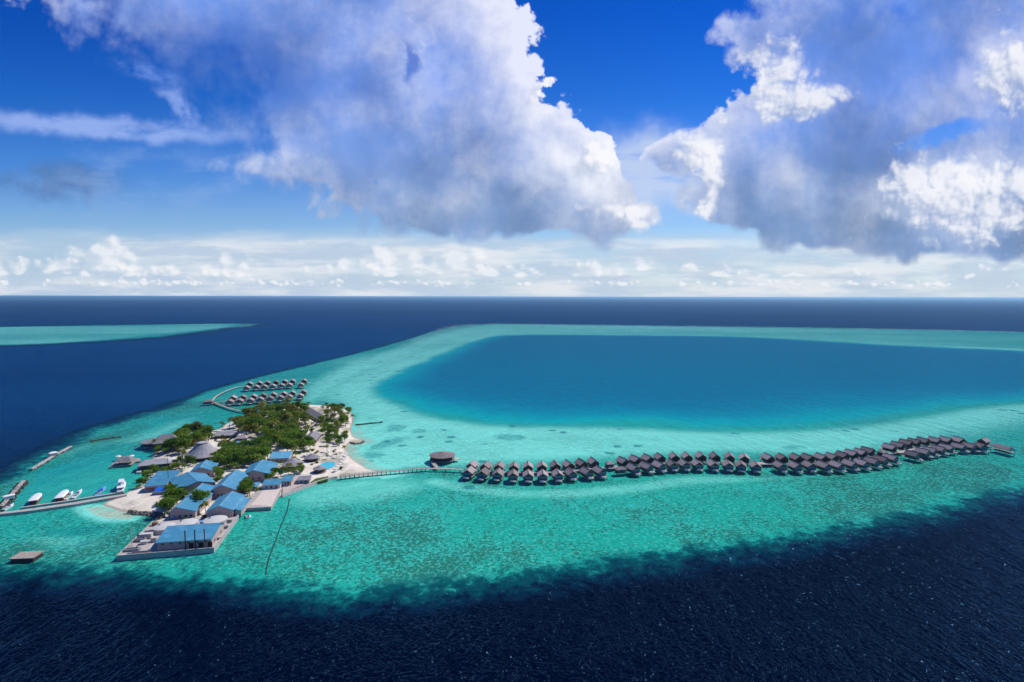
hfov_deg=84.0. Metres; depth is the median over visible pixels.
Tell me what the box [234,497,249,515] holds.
lean to
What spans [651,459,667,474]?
water villa
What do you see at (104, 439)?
breakwater
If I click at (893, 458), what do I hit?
water villa
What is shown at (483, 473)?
water villa
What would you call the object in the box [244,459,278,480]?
service building
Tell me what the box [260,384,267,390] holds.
water villa
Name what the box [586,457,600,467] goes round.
water villa
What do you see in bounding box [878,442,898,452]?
water villa
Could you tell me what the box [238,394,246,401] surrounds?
water villa
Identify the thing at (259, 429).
broadleaf tree
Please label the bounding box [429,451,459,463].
pavilion
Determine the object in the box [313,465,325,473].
pool bar
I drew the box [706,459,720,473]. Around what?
water villa
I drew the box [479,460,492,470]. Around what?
water villa
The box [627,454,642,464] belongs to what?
water villa
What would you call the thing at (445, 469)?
jetty
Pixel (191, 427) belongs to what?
broadleaf tree
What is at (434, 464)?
footbridge
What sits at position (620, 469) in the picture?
hut
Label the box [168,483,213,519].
service building
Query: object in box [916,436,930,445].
water villa
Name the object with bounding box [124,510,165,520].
breakwater
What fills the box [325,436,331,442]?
broadleaf tree
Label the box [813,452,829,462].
water villa
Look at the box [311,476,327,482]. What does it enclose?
lawn
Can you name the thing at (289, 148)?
sky
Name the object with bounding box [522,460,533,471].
water villa
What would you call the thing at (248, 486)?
broadleaf tree
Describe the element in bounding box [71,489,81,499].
speedboat
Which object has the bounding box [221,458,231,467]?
broadleaf tree
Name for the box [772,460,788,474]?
water villa
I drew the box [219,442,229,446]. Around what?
broadleaf tree
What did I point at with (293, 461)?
bar
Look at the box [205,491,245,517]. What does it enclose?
service building
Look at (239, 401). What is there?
water villa
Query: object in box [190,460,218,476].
service building
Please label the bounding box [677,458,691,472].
water villa
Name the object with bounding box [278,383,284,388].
water villa
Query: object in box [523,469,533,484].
water villa
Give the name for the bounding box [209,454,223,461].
broadleaf tree
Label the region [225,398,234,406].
water villa
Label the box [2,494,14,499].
hut
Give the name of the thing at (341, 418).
broadleaf tree
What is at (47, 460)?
breakwater
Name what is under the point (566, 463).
water villa
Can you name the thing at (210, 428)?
broadleaf tree
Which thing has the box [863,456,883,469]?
water villa
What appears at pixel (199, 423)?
broadleaf tree
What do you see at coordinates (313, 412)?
beach block
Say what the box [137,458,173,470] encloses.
lounge
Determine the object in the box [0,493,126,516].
harbour jetty
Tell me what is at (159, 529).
water tank
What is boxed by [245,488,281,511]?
service quay
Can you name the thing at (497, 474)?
water villa
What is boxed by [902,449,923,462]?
water villa
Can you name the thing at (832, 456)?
water villa
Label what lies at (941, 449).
water villa
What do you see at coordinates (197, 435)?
broadleaf tree
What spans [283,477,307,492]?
path
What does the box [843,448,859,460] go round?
water villa
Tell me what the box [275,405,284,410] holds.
broadleaf tree
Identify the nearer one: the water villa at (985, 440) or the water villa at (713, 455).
the water villa at (713, 455)
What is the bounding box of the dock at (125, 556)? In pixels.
[116,514,240,560]
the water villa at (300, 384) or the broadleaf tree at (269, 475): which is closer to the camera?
the broadleaf tree at (269, 475)
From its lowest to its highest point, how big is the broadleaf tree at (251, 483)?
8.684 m
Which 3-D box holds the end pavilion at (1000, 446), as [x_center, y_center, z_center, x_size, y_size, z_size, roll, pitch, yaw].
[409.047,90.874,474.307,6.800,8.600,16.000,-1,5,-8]
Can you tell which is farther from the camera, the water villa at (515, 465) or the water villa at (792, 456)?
the water villa at (792, 456)
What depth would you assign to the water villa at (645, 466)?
418.51 m
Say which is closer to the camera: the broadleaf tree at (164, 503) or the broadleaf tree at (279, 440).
the broadleaf tree at (164, 503)
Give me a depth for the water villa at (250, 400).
682.00 m
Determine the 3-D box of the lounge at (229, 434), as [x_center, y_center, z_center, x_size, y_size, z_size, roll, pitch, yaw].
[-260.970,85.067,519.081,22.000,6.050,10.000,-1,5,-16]
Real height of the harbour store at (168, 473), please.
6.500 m
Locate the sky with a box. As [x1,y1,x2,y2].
[0,0,1023,297]
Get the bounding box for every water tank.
[153,522,174,534]
[175,518,197,524]
[203,515,227,524]
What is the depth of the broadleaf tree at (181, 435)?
483.42 m
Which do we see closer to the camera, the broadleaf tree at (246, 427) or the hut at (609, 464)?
the hut at (609, 464)
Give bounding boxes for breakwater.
[0,480,28,508]
[28,446,72,470]
[89,436,120,441]
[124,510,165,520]
[355,421,382,425]
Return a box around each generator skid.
[123,546,140,551]
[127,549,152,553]
[134,536,146,541]
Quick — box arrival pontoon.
[109,456,140,468]
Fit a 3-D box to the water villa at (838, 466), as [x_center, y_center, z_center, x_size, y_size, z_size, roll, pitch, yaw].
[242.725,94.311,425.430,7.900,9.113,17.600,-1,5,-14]
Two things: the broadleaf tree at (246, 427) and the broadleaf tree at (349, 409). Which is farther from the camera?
the broadleaf tree at (349, 409)
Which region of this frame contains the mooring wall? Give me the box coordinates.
[21,491,123,508]
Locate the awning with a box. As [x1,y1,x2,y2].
[153,487,166,494]
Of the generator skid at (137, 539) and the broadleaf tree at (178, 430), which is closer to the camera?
the generator skid at (137, 539)
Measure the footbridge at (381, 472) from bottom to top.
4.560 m
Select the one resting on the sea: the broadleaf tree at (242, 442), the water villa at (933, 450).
the water villa at (933, 450)
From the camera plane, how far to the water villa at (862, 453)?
456.79 m
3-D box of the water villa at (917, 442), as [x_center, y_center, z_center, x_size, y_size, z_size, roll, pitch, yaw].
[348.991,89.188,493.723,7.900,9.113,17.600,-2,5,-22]
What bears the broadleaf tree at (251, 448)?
on the sand island
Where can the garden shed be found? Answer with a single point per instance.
(257, 485)
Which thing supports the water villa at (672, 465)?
on the sea
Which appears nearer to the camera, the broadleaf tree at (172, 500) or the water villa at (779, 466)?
the broadleaf tree at (172, 500)
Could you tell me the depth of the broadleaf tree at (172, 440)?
467.97 m
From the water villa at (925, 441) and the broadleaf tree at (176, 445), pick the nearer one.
the broadleaf tree at (176, 445)
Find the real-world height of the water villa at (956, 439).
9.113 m
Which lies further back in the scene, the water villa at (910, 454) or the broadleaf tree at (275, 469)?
the water villa at (910, 454)
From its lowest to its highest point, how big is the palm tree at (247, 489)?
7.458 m
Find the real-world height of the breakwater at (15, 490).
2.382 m
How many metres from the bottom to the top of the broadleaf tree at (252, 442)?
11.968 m
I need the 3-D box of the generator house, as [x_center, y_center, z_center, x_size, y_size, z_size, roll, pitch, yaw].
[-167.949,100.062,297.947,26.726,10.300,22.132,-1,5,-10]
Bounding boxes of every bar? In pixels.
[281,458,303,469]
[303,453,319,462]
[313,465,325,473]
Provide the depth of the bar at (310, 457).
443.01 m
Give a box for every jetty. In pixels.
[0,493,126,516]
[212,382,310,399]
[213,402,258,412]
[429,444,991,472]
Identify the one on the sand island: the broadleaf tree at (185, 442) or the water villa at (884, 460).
the broadleaf tree at (185, 442)
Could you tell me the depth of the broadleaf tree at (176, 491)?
354.65 m
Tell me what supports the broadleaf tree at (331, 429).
on the sand island
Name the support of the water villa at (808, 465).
on the sea
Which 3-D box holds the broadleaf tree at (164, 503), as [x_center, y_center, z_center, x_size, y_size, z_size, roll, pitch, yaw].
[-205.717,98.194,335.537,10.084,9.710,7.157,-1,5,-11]
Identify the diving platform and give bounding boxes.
[8,551,44,562]
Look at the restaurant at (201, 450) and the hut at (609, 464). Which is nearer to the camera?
the hut at (609, 464)
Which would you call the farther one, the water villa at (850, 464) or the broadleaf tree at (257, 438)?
the broadleaf tree at (257, 438)
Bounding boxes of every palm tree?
[199,501,210,512]
[244,486,251,496]
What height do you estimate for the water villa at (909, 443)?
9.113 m
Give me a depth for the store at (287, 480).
387.60 m
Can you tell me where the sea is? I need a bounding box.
[0,296,1023,681]
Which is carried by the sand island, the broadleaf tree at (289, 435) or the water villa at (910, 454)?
the broadleaf tree at (289, 435)
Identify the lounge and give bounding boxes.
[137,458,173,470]
[213,431,239,438]
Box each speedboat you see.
[1,503,13,510]
[63,491,72,500]
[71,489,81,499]
[94,486,105,495]
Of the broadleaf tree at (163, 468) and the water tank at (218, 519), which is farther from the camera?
the broadleaf tree at (163, 468)
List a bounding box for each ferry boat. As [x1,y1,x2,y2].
[28,493,41,505]
[55,489,68,501]
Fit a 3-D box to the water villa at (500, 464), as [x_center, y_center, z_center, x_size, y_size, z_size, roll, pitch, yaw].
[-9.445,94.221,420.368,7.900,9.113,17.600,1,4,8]
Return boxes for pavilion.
[114,456,135,465]
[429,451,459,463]
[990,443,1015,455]
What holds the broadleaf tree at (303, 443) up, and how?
on the sand island
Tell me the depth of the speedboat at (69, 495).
367.41 m
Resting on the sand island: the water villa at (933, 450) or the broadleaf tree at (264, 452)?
the broadleaf tree at (264, 452)
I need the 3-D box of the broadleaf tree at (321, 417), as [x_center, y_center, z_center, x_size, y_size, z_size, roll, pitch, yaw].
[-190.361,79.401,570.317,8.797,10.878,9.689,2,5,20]
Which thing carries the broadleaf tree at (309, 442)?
on the sand island
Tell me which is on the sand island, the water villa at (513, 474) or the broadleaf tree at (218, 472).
the broadleaf tree at (218, 472)
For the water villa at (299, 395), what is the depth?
713.07 m
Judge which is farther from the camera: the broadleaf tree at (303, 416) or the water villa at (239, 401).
the water villa at (239, 401)
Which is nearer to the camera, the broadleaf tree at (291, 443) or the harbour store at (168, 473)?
the harbour store at (168, 473)
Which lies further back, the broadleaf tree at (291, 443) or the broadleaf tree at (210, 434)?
the broadleaf tree at (210, 434)
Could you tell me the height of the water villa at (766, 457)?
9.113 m
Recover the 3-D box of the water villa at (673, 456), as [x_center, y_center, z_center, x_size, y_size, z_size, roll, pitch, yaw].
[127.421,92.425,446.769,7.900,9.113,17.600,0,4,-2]
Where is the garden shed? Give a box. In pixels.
[251,482,260,490]
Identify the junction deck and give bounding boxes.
[758,462,771,464]
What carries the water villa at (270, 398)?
on the sea
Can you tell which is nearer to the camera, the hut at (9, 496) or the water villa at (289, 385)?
the hut at (9, 496)
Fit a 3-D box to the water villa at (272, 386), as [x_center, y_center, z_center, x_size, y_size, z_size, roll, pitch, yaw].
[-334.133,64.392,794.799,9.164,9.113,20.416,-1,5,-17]
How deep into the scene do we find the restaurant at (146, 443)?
483.57 m
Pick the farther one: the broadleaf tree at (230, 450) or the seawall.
the broadleaf tree at (230, 450)
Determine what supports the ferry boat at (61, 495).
on the sea
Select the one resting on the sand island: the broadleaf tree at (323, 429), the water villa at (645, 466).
the broadleaf tree at (323, 429)
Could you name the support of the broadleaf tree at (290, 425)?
on the sand island
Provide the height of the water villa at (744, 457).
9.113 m
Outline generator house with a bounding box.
[155,522,224,550]
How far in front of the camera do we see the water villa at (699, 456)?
444.89 m
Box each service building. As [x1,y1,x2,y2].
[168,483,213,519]
[170,472,215,493]
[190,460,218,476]
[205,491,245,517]
[210,469,248,497]
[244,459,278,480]
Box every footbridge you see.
[339,466,428,478]
[431,461,439,469]
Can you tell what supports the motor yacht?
on the sea
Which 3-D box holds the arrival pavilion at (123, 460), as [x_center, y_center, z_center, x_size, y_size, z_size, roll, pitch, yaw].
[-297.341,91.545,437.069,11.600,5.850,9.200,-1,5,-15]
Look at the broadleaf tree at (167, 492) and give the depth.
353.28 m
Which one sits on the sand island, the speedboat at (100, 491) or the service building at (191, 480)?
the service building at (191, 480)
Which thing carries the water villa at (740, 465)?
on the sea
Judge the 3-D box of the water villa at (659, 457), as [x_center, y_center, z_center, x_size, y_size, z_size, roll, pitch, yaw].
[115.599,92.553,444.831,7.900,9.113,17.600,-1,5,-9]
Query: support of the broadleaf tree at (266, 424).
on the sand island
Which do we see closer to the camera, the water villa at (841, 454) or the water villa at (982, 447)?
the water villa at (841, 454)
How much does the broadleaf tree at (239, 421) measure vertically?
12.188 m
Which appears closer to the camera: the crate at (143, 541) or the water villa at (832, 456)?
the crate at (143, 541)
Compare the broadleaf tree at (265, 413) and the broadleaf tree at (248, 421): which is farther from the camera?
the broadleaf tree at (265, 413)
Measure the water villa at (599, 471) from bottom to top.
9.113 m
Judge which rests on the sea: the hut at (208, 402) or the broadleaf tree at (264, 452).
the hut at (208, 402)
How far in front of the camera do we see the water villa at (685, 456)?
444.04 m
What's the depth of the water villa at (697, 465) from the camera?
424.01 m
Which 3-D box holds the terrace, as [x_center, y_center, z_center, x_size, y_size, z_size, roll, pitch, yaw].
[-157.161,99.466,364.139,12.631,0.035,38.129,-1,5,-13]
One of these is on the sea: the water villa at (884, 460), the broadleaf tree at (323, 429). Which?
the water villa at (884, 460)
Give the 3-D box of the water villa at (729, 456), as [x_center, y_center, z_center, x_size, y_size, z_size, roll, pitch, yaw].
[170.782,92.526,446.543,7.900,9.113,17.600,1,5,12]
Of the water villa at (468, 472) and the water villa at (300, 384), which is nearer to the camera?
the water villa at (468, 472)
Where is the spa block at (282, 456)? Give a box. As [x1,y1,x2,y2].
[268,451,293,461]
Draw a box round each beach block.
[304,407,327,421]
[307,431,321,442]
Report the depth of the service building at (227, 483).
369.30 m
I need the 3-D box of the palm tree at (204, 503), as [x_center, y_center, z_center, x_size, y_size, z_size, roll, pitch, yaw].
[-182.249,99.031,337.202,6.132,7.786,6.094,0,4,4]
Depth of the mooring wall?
359.49 m
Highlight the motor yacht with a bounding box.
[116,479,125,493]
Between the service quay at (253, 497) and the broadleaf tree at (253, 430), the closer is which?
the service quay at (253, 497)
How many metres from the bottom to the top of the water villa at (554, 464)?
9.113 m
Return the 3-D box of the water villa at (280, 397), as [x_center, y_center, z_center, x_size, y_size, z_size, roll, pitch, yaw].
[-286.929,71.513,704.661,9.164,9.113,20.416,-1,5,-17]
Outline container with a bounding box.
[139,532,152,538]
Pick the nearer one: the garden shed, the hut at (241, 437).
the garden shed
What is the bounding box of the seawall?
[281,476,337,496]
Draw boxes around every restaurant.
[140,438,156,449]
[183,441,217,462]
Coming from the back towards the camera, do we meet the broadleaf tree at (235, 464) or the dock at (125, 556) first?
the broadleaf tree at (235, 464)
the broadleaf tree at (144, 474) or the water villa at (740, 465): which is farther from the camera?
the water villa at (740, 465)
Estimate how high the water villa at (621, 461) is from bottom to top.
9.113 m
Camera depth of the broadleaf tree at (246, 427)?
523.88 m
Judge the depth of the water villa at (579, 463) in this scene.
426.13 m
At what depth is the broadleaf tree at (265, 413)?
583.41 m
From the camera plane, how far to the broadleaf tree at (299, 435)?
489.88 m
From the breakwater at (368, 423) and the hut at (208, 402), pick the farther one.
the hut at (208, 402)
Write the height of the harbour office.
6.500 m
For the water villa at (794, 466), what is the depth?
419.48 m
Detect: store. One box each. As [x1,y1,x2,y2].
[152,470,182,477]
[261,478,282,488]
[282,475,294,485]
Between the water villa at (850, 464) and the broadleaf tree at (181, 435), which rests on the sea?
the water villa at (850, 464)
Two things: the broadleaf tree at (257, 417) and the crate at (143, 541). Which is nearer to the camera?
the crate at (143, 541)
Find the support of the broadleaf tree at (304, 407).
on the sand island
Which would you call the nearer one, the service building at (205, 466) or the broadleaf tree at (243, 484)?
the broadleaf tree at (243, 484)
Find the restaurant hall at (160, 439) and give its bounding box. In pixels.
[152,434,176,449]
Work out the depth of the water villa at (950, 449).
471.97 m
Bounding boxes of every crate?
[140,539,147,544]
[150,536,157,541]
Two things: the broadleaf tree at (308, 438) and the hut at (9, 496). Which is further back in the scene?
the broadleaf tree at (308, 438)
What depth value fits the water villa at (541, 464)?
417.82 m
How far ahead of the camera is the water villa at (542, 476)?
396.68 m
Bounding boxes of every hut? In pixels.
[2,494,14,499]
[48,451,57,455]
[203,400,213,405]
[234,435,248,440]
[296,475,311,483]
[604,461,614,469]
[614,466,626,475]
[876,450,887,455]
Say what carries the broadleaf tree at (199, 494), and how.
on the sand island
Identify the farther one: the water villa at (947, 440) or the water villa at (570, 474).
the water villa at (947, 440)
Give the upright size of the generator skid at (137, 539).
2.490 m
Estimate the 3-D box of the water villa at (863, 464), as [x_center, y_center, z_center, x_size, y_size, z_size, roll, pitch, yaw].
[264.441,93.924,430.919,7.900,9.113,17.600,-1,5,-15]
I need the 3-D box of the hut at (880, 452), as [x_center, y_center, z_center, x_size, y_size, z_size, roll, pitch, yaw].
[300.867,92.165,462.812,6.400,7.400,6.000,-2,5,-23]
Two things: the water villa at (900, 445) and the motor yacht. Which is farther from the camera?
the water villa at (900, 445)
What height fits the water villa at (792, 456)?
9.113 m
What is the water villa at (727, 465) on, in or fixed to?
on the sea
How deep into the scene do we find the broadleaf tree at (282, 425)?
517.96 m
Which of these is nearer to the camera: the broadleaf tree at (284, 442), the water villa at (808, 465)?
the water villa at (808, 465)
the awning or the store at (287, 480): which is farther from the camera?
the store at (287, 480)
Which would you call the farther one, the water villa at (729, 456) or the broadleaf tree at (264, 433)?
the broadleaf tree at (264, 433)
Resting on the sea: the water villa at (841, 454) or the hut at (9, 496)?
the water villa at (841, 454)
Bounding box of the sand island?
[102,405,378,521]
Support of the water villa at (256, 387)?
on the sea
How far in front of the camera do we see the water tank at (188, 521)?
315.63 m
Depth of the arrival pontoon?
438.42 m
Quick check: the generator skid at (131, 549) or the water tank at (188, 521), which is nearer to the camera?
the generator skid at (131, 549)
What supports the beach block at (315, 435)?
on the sand island
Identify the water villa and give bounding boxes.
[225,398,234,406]
[235,398,243,405]
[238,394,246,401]
[242,385,249,391]
[246,397,254,403]
[252,384,259,390]
[256,396,264,402]
[259,392,267,397]
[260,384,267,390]
[265,395,274,402]
[269,384,276,389]
[276,394,283,402]
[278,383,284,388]
[285,382,292,388]
[296,393,303,400]
[297,382,303,388]
[461,466,475,480]
[465,459,479,471]
[475,467,489,482]
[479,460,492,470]
[492,468,503,483]
[493,460,504,470]
[508,461,519,471]
[508,468,518,484]
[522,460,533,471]
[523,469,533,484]
[536,460,547,471]
[537,469,548,484]
[549,460,561,470]
[551,468,563,484]
[561,459,574,469]
[564,467,578,482]
[574,458,588,469]
[579,466,594,480]
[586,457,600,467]
[592,465,607,479]
[615,456,629,465]
[625,462,641,476]
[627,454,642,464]
[638,461,655,474]
[640,453,654,463]
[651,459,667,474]
[653,452,666,463]
[665,458,678,473]
[667,451,679,462]
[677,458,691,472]
[680,451,692,462]
[690,458,704,472]
[694,451,707,462]
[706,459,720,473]
[708,451,720,463]
[721,459,734,473]
[723,451,735,464]
[735,459,746,474]
[738,452,749,463]
[748,460,762,474]
[760,452,774,462]
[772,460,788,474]
[774,452,789,463]
[786,460,803,475]
[787,452,803,462]
[800,452,815,463]
[800,459,817,474]
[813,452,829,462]
[814,460,832,474]
[824,451,840,462]
[829,459,846,474]
[834,450,850,459]
[841,458,860,473]
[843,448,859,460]
[853,447,868,458]
[853,457,872,472]
[860,446,875,455]
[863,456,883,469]
[872,454,892,468]
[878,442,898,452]
[882,452,901,466]
[889,440,905,449]
[898,438,914,448]
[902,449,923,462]
[907,437,921,446]
[914,447,934,460]
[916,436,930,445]
[921,445,940,457]
[927,436,943,444]
[930,444,949,457]
[938,435,953,443]
[938,443,957,455]
[950,442,969,454]
[952,435,966,443]
[962,441,980,454]
[973,441,988,453]
[976,437,991,444]
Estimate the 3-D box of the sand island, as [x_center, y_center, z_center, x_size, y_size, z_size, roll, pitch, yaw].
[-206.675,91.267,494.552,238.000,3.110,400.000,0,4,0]
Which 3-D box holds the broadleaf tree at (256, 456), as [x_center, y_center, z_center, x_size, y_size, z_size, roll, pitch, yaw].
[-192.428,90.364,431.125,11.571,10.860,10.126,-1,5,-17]
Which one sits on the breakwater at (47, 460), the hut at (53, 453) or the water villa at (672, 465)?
the hut at (53, 453)
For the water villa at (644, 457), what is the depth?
439.17 m
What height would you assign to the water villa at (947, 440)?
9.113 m
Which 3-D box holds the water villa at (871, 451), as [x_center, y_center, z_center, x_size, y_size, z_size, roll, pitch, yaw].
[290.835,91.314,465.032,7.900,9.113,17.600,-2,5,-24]
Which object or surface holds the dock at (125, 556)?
on the sea
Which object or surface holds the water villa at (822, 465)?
on the sea
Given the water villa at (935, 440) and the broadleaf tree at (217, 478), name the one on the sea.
the water villa at (935, 440)
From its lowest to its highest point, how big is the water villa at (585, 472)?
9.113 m
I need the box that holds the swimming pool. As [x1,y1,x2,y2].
[320,461,336,469]
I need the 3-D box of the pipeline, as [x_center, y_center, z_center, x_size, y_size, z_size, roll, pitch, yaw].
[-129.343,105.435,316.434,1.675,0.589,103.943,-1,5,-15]
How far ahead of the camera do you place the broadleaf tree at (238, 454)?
427.03 m
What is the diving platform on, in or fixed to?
on the sea
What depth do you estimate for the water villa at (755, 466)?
420.02 m
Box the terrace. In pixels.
[252,488,280,505]
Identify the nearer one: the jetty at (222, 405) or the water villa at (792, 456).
the water villa at (792, 456)
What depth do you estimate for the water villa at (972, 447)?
476.28 m
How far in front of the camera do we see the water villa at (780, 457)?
440.93 m
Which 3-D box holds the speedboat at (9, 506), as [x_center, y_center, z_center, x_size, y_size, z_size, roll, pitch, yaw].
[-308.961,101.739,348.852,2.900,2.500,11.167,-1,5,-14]
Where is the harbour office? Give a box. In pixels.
[143,477,172,491]
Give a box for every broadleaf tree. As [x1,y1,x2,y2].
[141,470,152,476]
[154,498,172,515]
[160,466,168,470]
[161,487,175,497]
[161,497,177,510]
[164,437,182,451]
[170,488,186,495]
[173,442,182,452]
[174,428,191,432]
[177,433,189,437]
[178,438,192,450]
[184,424,199,433]
[191,488,207,500]
[192,421,205,427]
[192,432,204,441]
[200,425,215,438]
[203,432,214,441]
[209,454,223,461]
[213,468,223,475]
[213,476,223,481]
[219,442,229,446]
[221,447,237,455]
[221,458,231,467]
[228,449,245,462]
[230,462,239,466]
[235,457,246,464]
[236,418,245,426]
[237,439,246,445]
[237,481,247,493]
[241,417,254,431]
[241,485,254,495]
[242,480,254,486]
[243,424,252,434]
[243,446,258,454]
[244,415,260,422]
[244,454,254,462]
[245,439,258,444]
[250,453,265,459]
[251,427,259,434]
[252,435,263,442]
[255,426,270,431]
[257,447,269,456]
[258,418,267,425]
[259,435,273,442]
[260,410,268,416]
[260,429,270,436]
[263,420,273,426]
[264,473,272,478]
[270,467,280,472]
[273,422,285,429]
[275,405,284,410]
[275,437,285,449]
[282,438,290,450]
[283,433,295,439]
[285,422,298,428]
[285,440,298,450]
[295,432,305,438]
[298,405,307,410]
[298,414,310,419]
[300,438,306,450]
[303,436,313,446]
[306,440,314,449]
[317,415,324,421]
[318,427,326,435]
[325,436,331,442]
[327,427,336,431]
[336,416,345,426]
[345,407,351,415]
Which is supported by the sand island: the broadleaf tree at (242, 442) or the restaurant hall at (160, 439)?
the broadleaf tree at (242, 442)
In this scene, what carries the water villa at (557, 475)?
on the sea
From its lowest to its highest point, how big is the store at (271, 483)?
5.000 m
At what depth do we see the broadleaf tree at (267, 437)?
475.73 m
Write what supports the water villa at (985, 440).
on the sea
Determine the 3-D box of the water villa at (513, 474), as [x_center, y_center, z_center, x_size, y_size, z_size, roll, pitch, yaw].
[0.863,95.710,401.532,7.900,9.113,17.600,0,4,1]
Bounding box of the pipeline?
[265,498,289,573]
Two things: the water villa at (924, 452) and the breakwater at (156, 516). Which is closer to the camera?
the breakwater at (156, 516)
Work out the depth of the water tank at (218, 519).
319.59 m
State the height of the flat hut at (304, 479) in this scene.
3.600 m
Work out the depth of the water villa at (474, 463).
422.18 m
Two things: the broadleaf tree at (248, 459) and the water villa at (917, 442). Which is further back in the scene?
the water villa at (917, 442)
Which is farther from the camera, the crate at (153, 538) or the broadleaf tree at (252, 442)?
the broadleaf tree at (252, 442)
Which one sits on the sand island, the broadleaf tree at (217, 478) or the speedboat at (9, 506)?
the broadleaf tree at (217, 478)
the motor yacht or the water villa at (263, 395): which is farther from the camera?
the water villa at (263, 395)
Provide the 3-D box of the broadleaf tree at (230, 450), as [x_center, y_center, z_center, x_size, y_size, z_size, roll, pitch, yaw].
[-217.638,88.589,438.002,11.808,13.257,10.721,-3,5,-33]
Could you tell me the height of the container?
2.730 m
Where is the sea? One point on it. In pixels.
(908, 570)
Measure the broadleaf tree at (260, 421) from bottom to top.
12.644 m
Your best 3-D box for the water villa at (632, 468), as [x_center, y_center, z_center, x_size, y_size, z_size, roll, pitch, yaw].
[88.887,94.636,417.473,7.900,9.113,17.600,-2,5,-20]
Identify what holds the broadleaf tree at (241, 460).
on the sand island
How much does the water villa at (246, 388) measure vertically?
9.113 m
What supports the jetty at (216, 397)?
on the sea
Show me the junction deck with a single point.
(762, 463)
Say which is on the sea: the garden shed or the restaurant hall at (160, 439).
the restaurant hall at (160, 439)
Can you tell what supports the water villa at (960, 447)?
on the sea
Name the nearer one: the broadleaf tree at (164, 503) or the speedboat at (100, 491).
the broadleaf tree at (164, 503)
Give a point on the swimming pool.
(329, 464)
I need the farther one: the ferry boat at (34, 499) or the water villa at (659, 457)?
the water villa at (659, 457)
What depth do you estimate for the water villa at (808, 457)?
441.67 m
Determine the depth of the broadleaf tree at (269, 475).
394.62 m
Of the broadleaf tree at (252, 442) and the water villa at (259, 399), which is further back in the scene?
the water villa at (259, 399)

